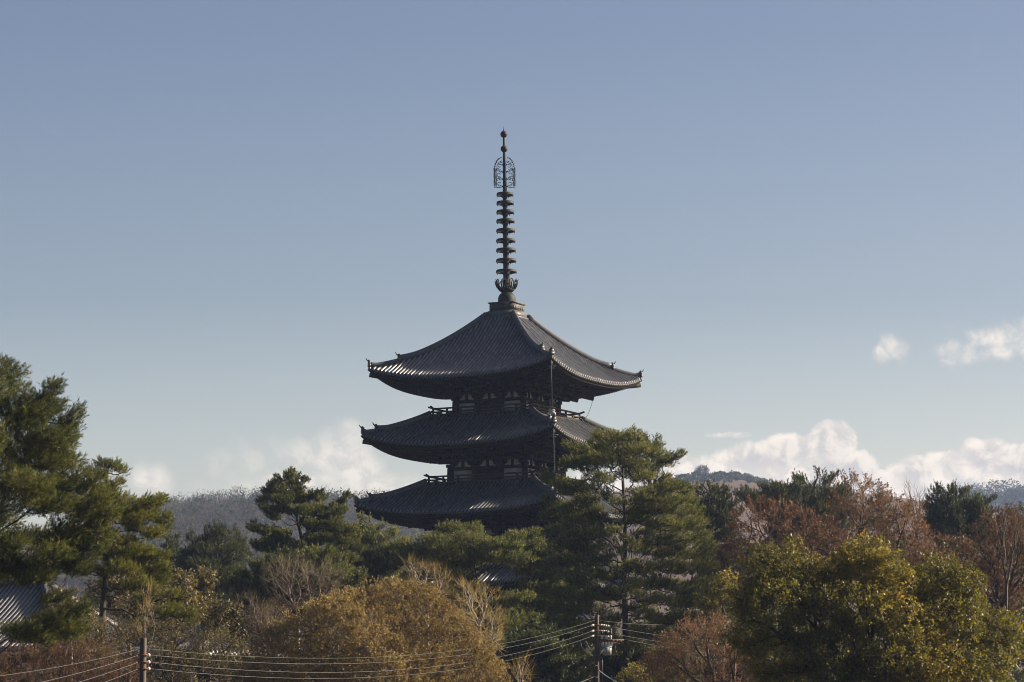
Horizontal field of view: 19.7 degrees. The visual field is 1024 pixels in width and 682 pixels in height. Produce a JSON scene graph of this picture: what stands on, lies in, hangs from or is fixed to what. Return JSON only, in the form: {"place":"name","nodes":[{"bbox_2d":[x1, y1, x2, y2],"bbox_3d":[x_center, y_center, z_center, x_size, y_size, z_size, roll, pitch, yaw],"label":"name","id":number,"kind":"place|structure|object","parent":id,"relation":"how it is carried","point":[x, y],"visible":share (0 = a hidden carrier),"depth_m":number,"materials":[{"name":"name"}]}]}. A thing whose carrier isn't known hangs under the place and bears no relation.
{"place":"outdoors","nodes":[
{"label":"outdoors","id":0,"kind":"place"},
{"bbox_2d":[0,570,144,681],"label":"temple hall","id":1,"kind":"structure","parent":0,"point":[17,601],"depth_m":195.37,"materials":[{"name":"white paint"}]},
{"bbox_2d":[110,610,287,681],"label":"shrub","id":2,"kind":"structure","parent":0,"point":[192,642],"depth_m":175.15,"materials":[{"name":"brown plant"}]},
{"bbox_2d":[2,518,402,674],"bbox_3d":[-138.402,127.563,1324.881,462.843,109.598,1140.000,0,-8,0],"label":"wooded hill","id":3,"kind":"structure","parent":0,"point":[74,582],"depth_m":987.32,"materials":[{"name":"grey plant"}]},
{"bbox_2d":[86,487,430,676],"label":"hillside evergreens","id":4,"kind":"object","parent":3,"relation":"on","point":[235,513],"visible":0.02,"depth_m":1192.41,"materials":[{"name":"plant"}]},
{"bbox_2d":[79,483,439,674],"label":"bare hillside wood","id":5,"kind":"object","parent":3,"relation":"on","point":[202,509],"visible":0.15,"depth_m":1188.56,"materials":[{"name":"grey plant"}]},
{"bbox_2d":[0,0,1023,530],"label":"sky","id":6,"kind":"structure","parent":0,"point":[801,221],"materials":[{"name":"blue"}]},
{"bbox_2d":[695,543,832,681],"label":"tree","id":7,"kind":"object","parent":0,"point":[738,675],"depth_m":270.83,"materials":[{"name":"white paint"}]},
{"bbox_2d":[571,479,1023,680],"bbox_3d":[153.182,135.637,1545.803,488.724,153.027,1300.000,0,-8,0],"label":"grassy hill","id":8,"kind":"structure","parent":0,"point":[736,483],"depth_m":1327.47,"materials":[{"name":"green plant"}]},
{"bbox_2d":[674,473,688,477],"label":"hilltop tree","id":9,"kind":"object","parent":8,"relation":"on","point":[680,475],"visible":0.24,"depth_m":1652.30,"materials":[{"name":"grey plant"}]},
{"bbox_2d":[695,464,709,473],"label":"hilltop tree","id":10,"kind":"object","parent":8,"relation":"on","point":[704,470],"visible":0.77,"depth_m":1699.55,"materials":[{"name":"grey plant"}]},
{"bbox_2d":[668,471,835,492],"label":"slope scrub","id":11,"kind":"object","parent":8,"relation":"on","point":[724,475],"visible":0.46,"depth_m":1605.15,"materials":[{"name":"grey plant"}]},
{"bbox_2d":[939,478,1023,513],"bbox_3d":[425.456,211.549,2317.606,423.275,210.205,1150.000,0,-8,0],"label":"distant hill","id":12,"kind":"structure","parent":0,"point":[1012,492],"depth_m":2255.55,"materials":[{"name":"grey plant"}]},
{"bbox_3d":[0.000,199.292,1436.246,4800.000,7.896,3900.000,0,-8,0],"label":"ground","id":13,"kind":"structure","parent":0,"visible":0},
{"bbox_2d":[0,351,124,653],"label":"pine tree","id":14,"kind":"object","parent":13,"relation":"on","point":[25,482],"visible":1,"depth_m":109.60,"materials":[{"name":"green plant"}]},
{"bbox_2d":[27,592,104,680],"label":"shrub","id":15,"kind":"object","parent":13,"relation":"on","point":[90,625],"visible":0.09,"depth_m":127.53,"materials":[{"name":"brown plant"}]},
{"bbox_2d":[60,582,84,677],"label":"bare tree","id":16,"kind":"object","parent":13,"relation":"on","point":[73,604],"visible":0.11,"depth_m":131.35,"materials":[{"name":"brown plant"}]},
{"bbox_2d":[0,632,158,681],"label":"shrub","id":17,"kind":"object","parent":13,"relation":"on","point":[71,670],"visible":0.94,"depth_m":120.84,"materials":[{"name":"brown plant"}]},
{"bbox_2d":[25,611,137,681],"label":"shrub","id":18,"kind":"object","parent":13,"relation":"on","point":[103,638],"visible":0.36,"depth_m":133.19,"materials":[{"name":"brown plant"}]},
{"bbox_2d":[80,564,169,681],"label":"shrub","id":19,"kind":"object","parent":13,"relation":"on","point":[115,583],"visible":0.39,"depth_m":149.50,"materials":[{"name":"green plant"}]},
{"bbox_2d":[61,454,201,675],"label":"pine tree","id":20,"kind":"object","parent":13,"relation":"on","point":[135,556],"visible":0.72,"depth_m":139.32,"materials":[{"name":"green plant"}]},
{"bbox_2d":[138,638,150,681],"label":"utility pole","id":21,"kind":"object","parent":13,"relation":"on","point":[143,655],"visible":1,"depth_m":97.38,"materials":[{"name":"brown wood"}]},
{"bbox_2d":[0,649,137,675],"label":"overhead wire","id":22,"kind":"object","parent":21,"relation":"attached to","point":[65,665],"visible":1,"depth_m":83.12,"materials":[{"name":"grey metal"}]},
{"bbox_2d":[43,655,137,681],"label":"overhead wire","id":23,"kind":"object","parent":21,"relation":"attached to","point":[87,670],"visible":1,"depth_m":86.90,"materials":[{"name":"grey metal"}]},
{"bbox_2d":[80,662,137,681],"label":"overhead wire","id":24,"kind":"object","parent":21,"relation":"attached to","point":[108,672],"visible":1,"depth_m":91.18,"materials":[{"name":"grey metal"}]},
{"bbox_2d":[151,631,590,672],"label":"overhead wire","id":25,"kind":"object","parent":21,"relation":"attached to","point":[341,672],"visible":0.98,"depth_m":115.77,"materials":[{"name":"black metal"}]},
{"bbox_2d":[151,625,591,663],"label":"overhead wire","id":26,"kind":"object","parent":21,"relation":"attached to","point":[344,663],"visible":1,"depth_m":118.05,"materials":[{"name":"black metal"}]},
{"bbox_2d":[155,636,591,678],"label":"overhead wire","id":27,"kind":"object","parent":21,"relation":"attached to","point":[341,678],"visible":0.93,"depth_m":115.55,"materials":[{"name":"grey metal"}]},
{"bbox_2d":[136,577,157,656],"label":"bare tree","id":28,"kind":"object","parent":13,"relation":"on","point":[148,602],"visible":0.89,"depth_m":127.62,"materials":[{"name":"brown plant"}]},
{"bbox_2d":[158,530,183,603],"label":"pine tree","id":29,"kind":"object","parent":13,"relation":"on","point":[170,542],"visible":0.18,"depth_m":261.61,"materials":[{"name":"green plant"}]},
{"bbox_2d":[136,567,211,669],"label":"shrub","id":30,"kind":"object","parent":13,"relation":"on","point":[191,599],"visible":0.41,"depth_m":159.16,"materials":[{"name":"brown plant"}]},
{"bbox_2d":[92,593,269,681],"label":"shrub","id":31,"kind":"object","parent":13,"relation":"on","point":[170,647],"visible":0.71,"depth_m":146.72,"materials":[{"name":"brown plant"}]},
{"bbox_2d":[190,564,222,672],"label":"shrub","id":32,"kind":"object","parent":13,"relation":"on","point":[206,584],"visible":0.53,"depth_m":164.39,"materials":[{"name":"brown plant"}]},
{"bbox_2d":[168,520,256,602],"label":"pine tree","id":33,"kind":"object","parent":13,"relation":"on","point":[199,551],"visible":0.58,"depth_m":226.93,"materials":[{"name":"green plant"}]},
{"bbox_2d":[200,597,251,670],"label":"shrub","id":34,"kind":"object","parent":13,"relation":"on","point":[233,622],"visible":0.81,"depth_m":154.23,"materials":[{"name":"green plant"}]},
{"bbox_2d":[226,589,288,670],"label":"bare tree","id":35,"kind":"object","parent":13,"relation":"on","point":[265,620],"visible":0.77,"depth_m":155.31,"materials":[{"name":"plant"}]},
{"bbox_2d":[120,568,395,641],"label":"shrub","id":36,"kind":"object","parent":13,"relation":"on","point":[220,595],"visible":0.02,"depth_m":224.45,"materials":[{"name":"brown plant"}]},
{"bbox_2d":[228,596,298,668],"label":"shrub","id":37,"kind":"object","parent":13,"relation":"on","point":[280,608],"visible":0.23,"depth_m":159.46,"materials":[{"name":"brown plant"}]},
{"bbox_2d":[222,540,368,641],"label":"pine tree","id":38,"kind":"object","parent":13,"relation":"on","point":[244,580],"visible":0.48,"depth_m":201.00,"materials":[{"name":"green plant"}]},
{"bbox_2d":[257,548,349,648],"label":"bare tree","id":39,"kind":"object","parent":13,"relation":"on","point":[293,606],"visible":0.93,"depth_m":157.37,"materials":[{"name":"plant"}]},
{"bbox_2d":[245,465,367,669],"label":"pine tree","id":40,"kind":"object","parent":13,"relation":"on","point":[326,522],"visible":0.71,"depth_m":213.81,"materials":[{"name":"green plant"}]},
{"bbox_2d":[217,574,513,681],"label":"budding tree","id":41,"kind":"object","parent":13,"relation":"on","point":[395,632],"visible":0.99,"depth_m":137.47,"materials":[{"name":"brown plant"}]},
{"bbox_2d":[347,510,421,681],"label":"pine tree","id":42,"kind":"object","parent":13,"relation":"on","point":[377,554],"visible":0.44,"depth_m":224.31,"materials":[{"name":"green plant"}]},
{"bbox_2d":[397,551,453,663],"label":"bare tree","id":43,"kind":"object","parent":13,"relation":"on","point":[415,576],"visible":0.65,"depth_m":167.66,"materials":[{"name":"brown plant"}]},
{"bbox_2d":[451,573,509,669],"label":"bare tree","id":44,"kind":"object","parent":13,"relation":"on","point":[474,608],"visible":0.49,"depth_m":145.37,"materials":[{"name":"brown plant"}]},
{"bbox_2d":[368,571,594,681],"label":"shrub","id":45,"kind":"object","parent":13,"relation":"on","point":[587,650],"visible":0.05,"depth_m":204.66,"materials":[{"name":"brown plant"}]},
{"bbox_2d":[388,519,577,670],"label":"pine tree","id":46,"kind":"object","parent":13,"relation":"on","point":[471,553],"visible":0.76,"depth_m":194.36,"materials":[{"name":"green plant"}]},
{"bbox_2d":[340,128,661,681],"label":"pagoda","id":47,"kind":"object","parent":13,"relation":"on","point":[506,375],"visible":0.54,"depth_m":242.16,"materials":[{"name":"grey wood"}]},
{"bbox_2d":[509,650,537,681],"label":"bare tree","id":48,"kind":"object","parent":13,"relation":"on","point":[520,675],"visible":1,"depth_m":137.08,"materials":[{"name":"brown plant"}]},
{"bbox_2d":[486,615,594,681],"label":"pine tree","id":49,"kind":"object","parent":13,"relation":"on","point":[550,661],"visible":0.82,"depth_m":175.71,"materials":[{"name":"green plant"}]},
{"bbox_2d":[152,629,1023,681],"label":"wood","id":50,"kind":"object","parent":13,"relation":"on","point":[1016,673],"depth_m":310.79,"materials":[{"name":"brown plant"}]},
{"bbox_2d":[580,612,623,681],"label":"utility pole","id":51,"kind":"object","parent":13,"relation":"on","point":[606,650],"visible":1,"depth_m":161.13,"materials":[{"name":"brown wood"}]},
{"bbox_2d":[151,620,594,658],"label":"overhead wire","id":52,"kind":"object","parent":51,"relation":"attached to","point":[333,658],"visible":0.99,"depth_m":116.04,"materials":[{"name":"black metal"}]},
{"bbox_2d":[599,611,777,624],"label":"overhead wire","id":53,"kind":"object","parent":51,"relation":"attached to","point":[649,624],"visible":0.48,"depth_m":165.88,"materials":[{"name":"black metal"}]},
{"bbox_2d":[526,422,722,681],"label":"pine tree","id":54,"kind":"object","parent":13,"relation":"on","point":[643,510],"visible":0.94,"depth_m":183.46,"materials":[{"name":"green plant"}]},
{"bbox_2d":[611,658,654,681],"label":"shrub","id":55,"kind":"object","parent":13,"relation":"on","point":[629,676],"visible":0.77,"depth_m":156.91,"materials":[{"name":"green plant"}]},
{"bbox_2d":[585,625,697,681],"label":"shrub","id":56,"kind":"object","parent":13,"relation":"on","point":[612,667],"visible":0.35,"depth_m":189.42,"materials":[{"name":"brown plant"}]},
{"bbox_2d":[621,591,752,681],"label":"shrub","id":57,"kind":"object","parent":13,"relation":"on","point":[707,614],"visible":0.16,"depth_m":198.71,"materials":[{"name":"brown plant"}]},
{"bbox_2d":[632,607,758,681],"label":"budding tree","id":58,"kind":"object","parent":13,"relation":"on","point":[731,661],"visible":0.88,"depth_m":149.25,"materials":[{"name":"brown plant"}]},
{"bbox_2d":[688,566,742,681],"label":"tree","id":59,"kind":"object","parent":13,"relation":"on","point":[711,603],"visible":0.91,"depth_m":169.40,"materials":[{"name":"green plant"}]},
{"bbox_2d":[686,479,752,680],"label":"pine tree","id":60,"kind":"object","parent":13,"relation":"on","point":[708,500],"visible":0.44,"depth_m":237.34,"materials":[{"name":"green plant"}]},
{"bbox_2d":[705,494,860,660],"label":"budding tree","id":61,"kind":"object","parent":13,"relation":"on","point":[786,527],"visible":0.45,"depth_m":181.53,"materials":[{"name":"brown plant"}]},
{"bbox_2d":[731,465,858,681],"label":"pine tree","id":62,"kind":"object","parent":13,"relation":"on","point":[814,498],"visible":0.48,"depth_m":244.84,"materials":[{"name":"green plant"}]},
{"bbox_2d":[707,531,1023,661],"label":"shrub","id":63,"kind":"object","parent":13,"relation":"on","point":[942,546],"visible":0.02,"depth_m":212.80,"materials":[{"name":"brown plant"}]},
{"bbox_2d":[712,526,1023,681],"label":"camphor tree","id":64,"kind":"object","parent":13,"relation":"on","point":[958,604],"visible":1,"depth_m":113.61,"materials":[{"name":"green plant"}]},
{"bbox_2d":[720,602,1023,681],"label":"shrub","id":65,"kind":"object","parent":13,"relation":"on","point":[1020,674],"visible":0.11,"depth_m":146.93,"materials":[{"name":"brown plant"}]},
{"bbox_2d":[803,468,945,669],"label":"budding tree","id":66,"kind":"object","parent":13,"relation":"on","point":[888,534],"visible":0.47,"depth_m":185.37,"materials":[{"name":"brown plant"}]},
{"bbox_2d":[853,489,903,647],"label":"tree","id":67,"kind":"object","parent":13,"relation":"on","point":[873,519],"visible":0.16,"depth_m":254.77,"materials":[{"name":"brown plant"}]},
{"bbox_2d":[901,476,933,538],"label":"bare tree","id":68,"kind":"object","parent":13,"relation":"on","point":[920,507],"visible":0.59,"depth_m":188.26,"materials":[{"name":"plant"}]},
{"bbox_2d":[891,528,1012,664],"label":"budding tree","id":69,"kind":"object","parent":13,"relation":"on","point":[922,550],"visible":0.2,"depth_m":176.04,"materials":[{"name":"brown plant"}]},
{"bbox_2d":[914,479,1000,643],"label":"pine tree","id":70,"kind":"object","parent":13,"relation":"on","point":[955,512],"visible":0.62,"depth_m":239.33,"materials":[{"name":"green plant"}]},
{"bbox_2d":[959,502,1023,679],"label":"budding tree","id":71,"kind":"object","parent":13,"relation":"on","point":[1015,588],"visible":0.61,"depth_m":167.43,"materials":[{"name":"brown plant"}]},
{"bbox_2d":[981,496,1023,674],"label":"bare tree","id":72,"kind":"object","parent":13,"relation":"on","point":[1006,578],"visible":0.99,"depth_m":163.84,"materials":[{"name":"brown plant"}]},
{"bbox_2d":[1004,501,1023,577],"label":"tree","id":73,"kind":"object","parent":13,"relation":"on","point":[1022,509],"visible":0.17,"depth_m":235.71,"materials":[{"name":"brown plant"}]}
]}

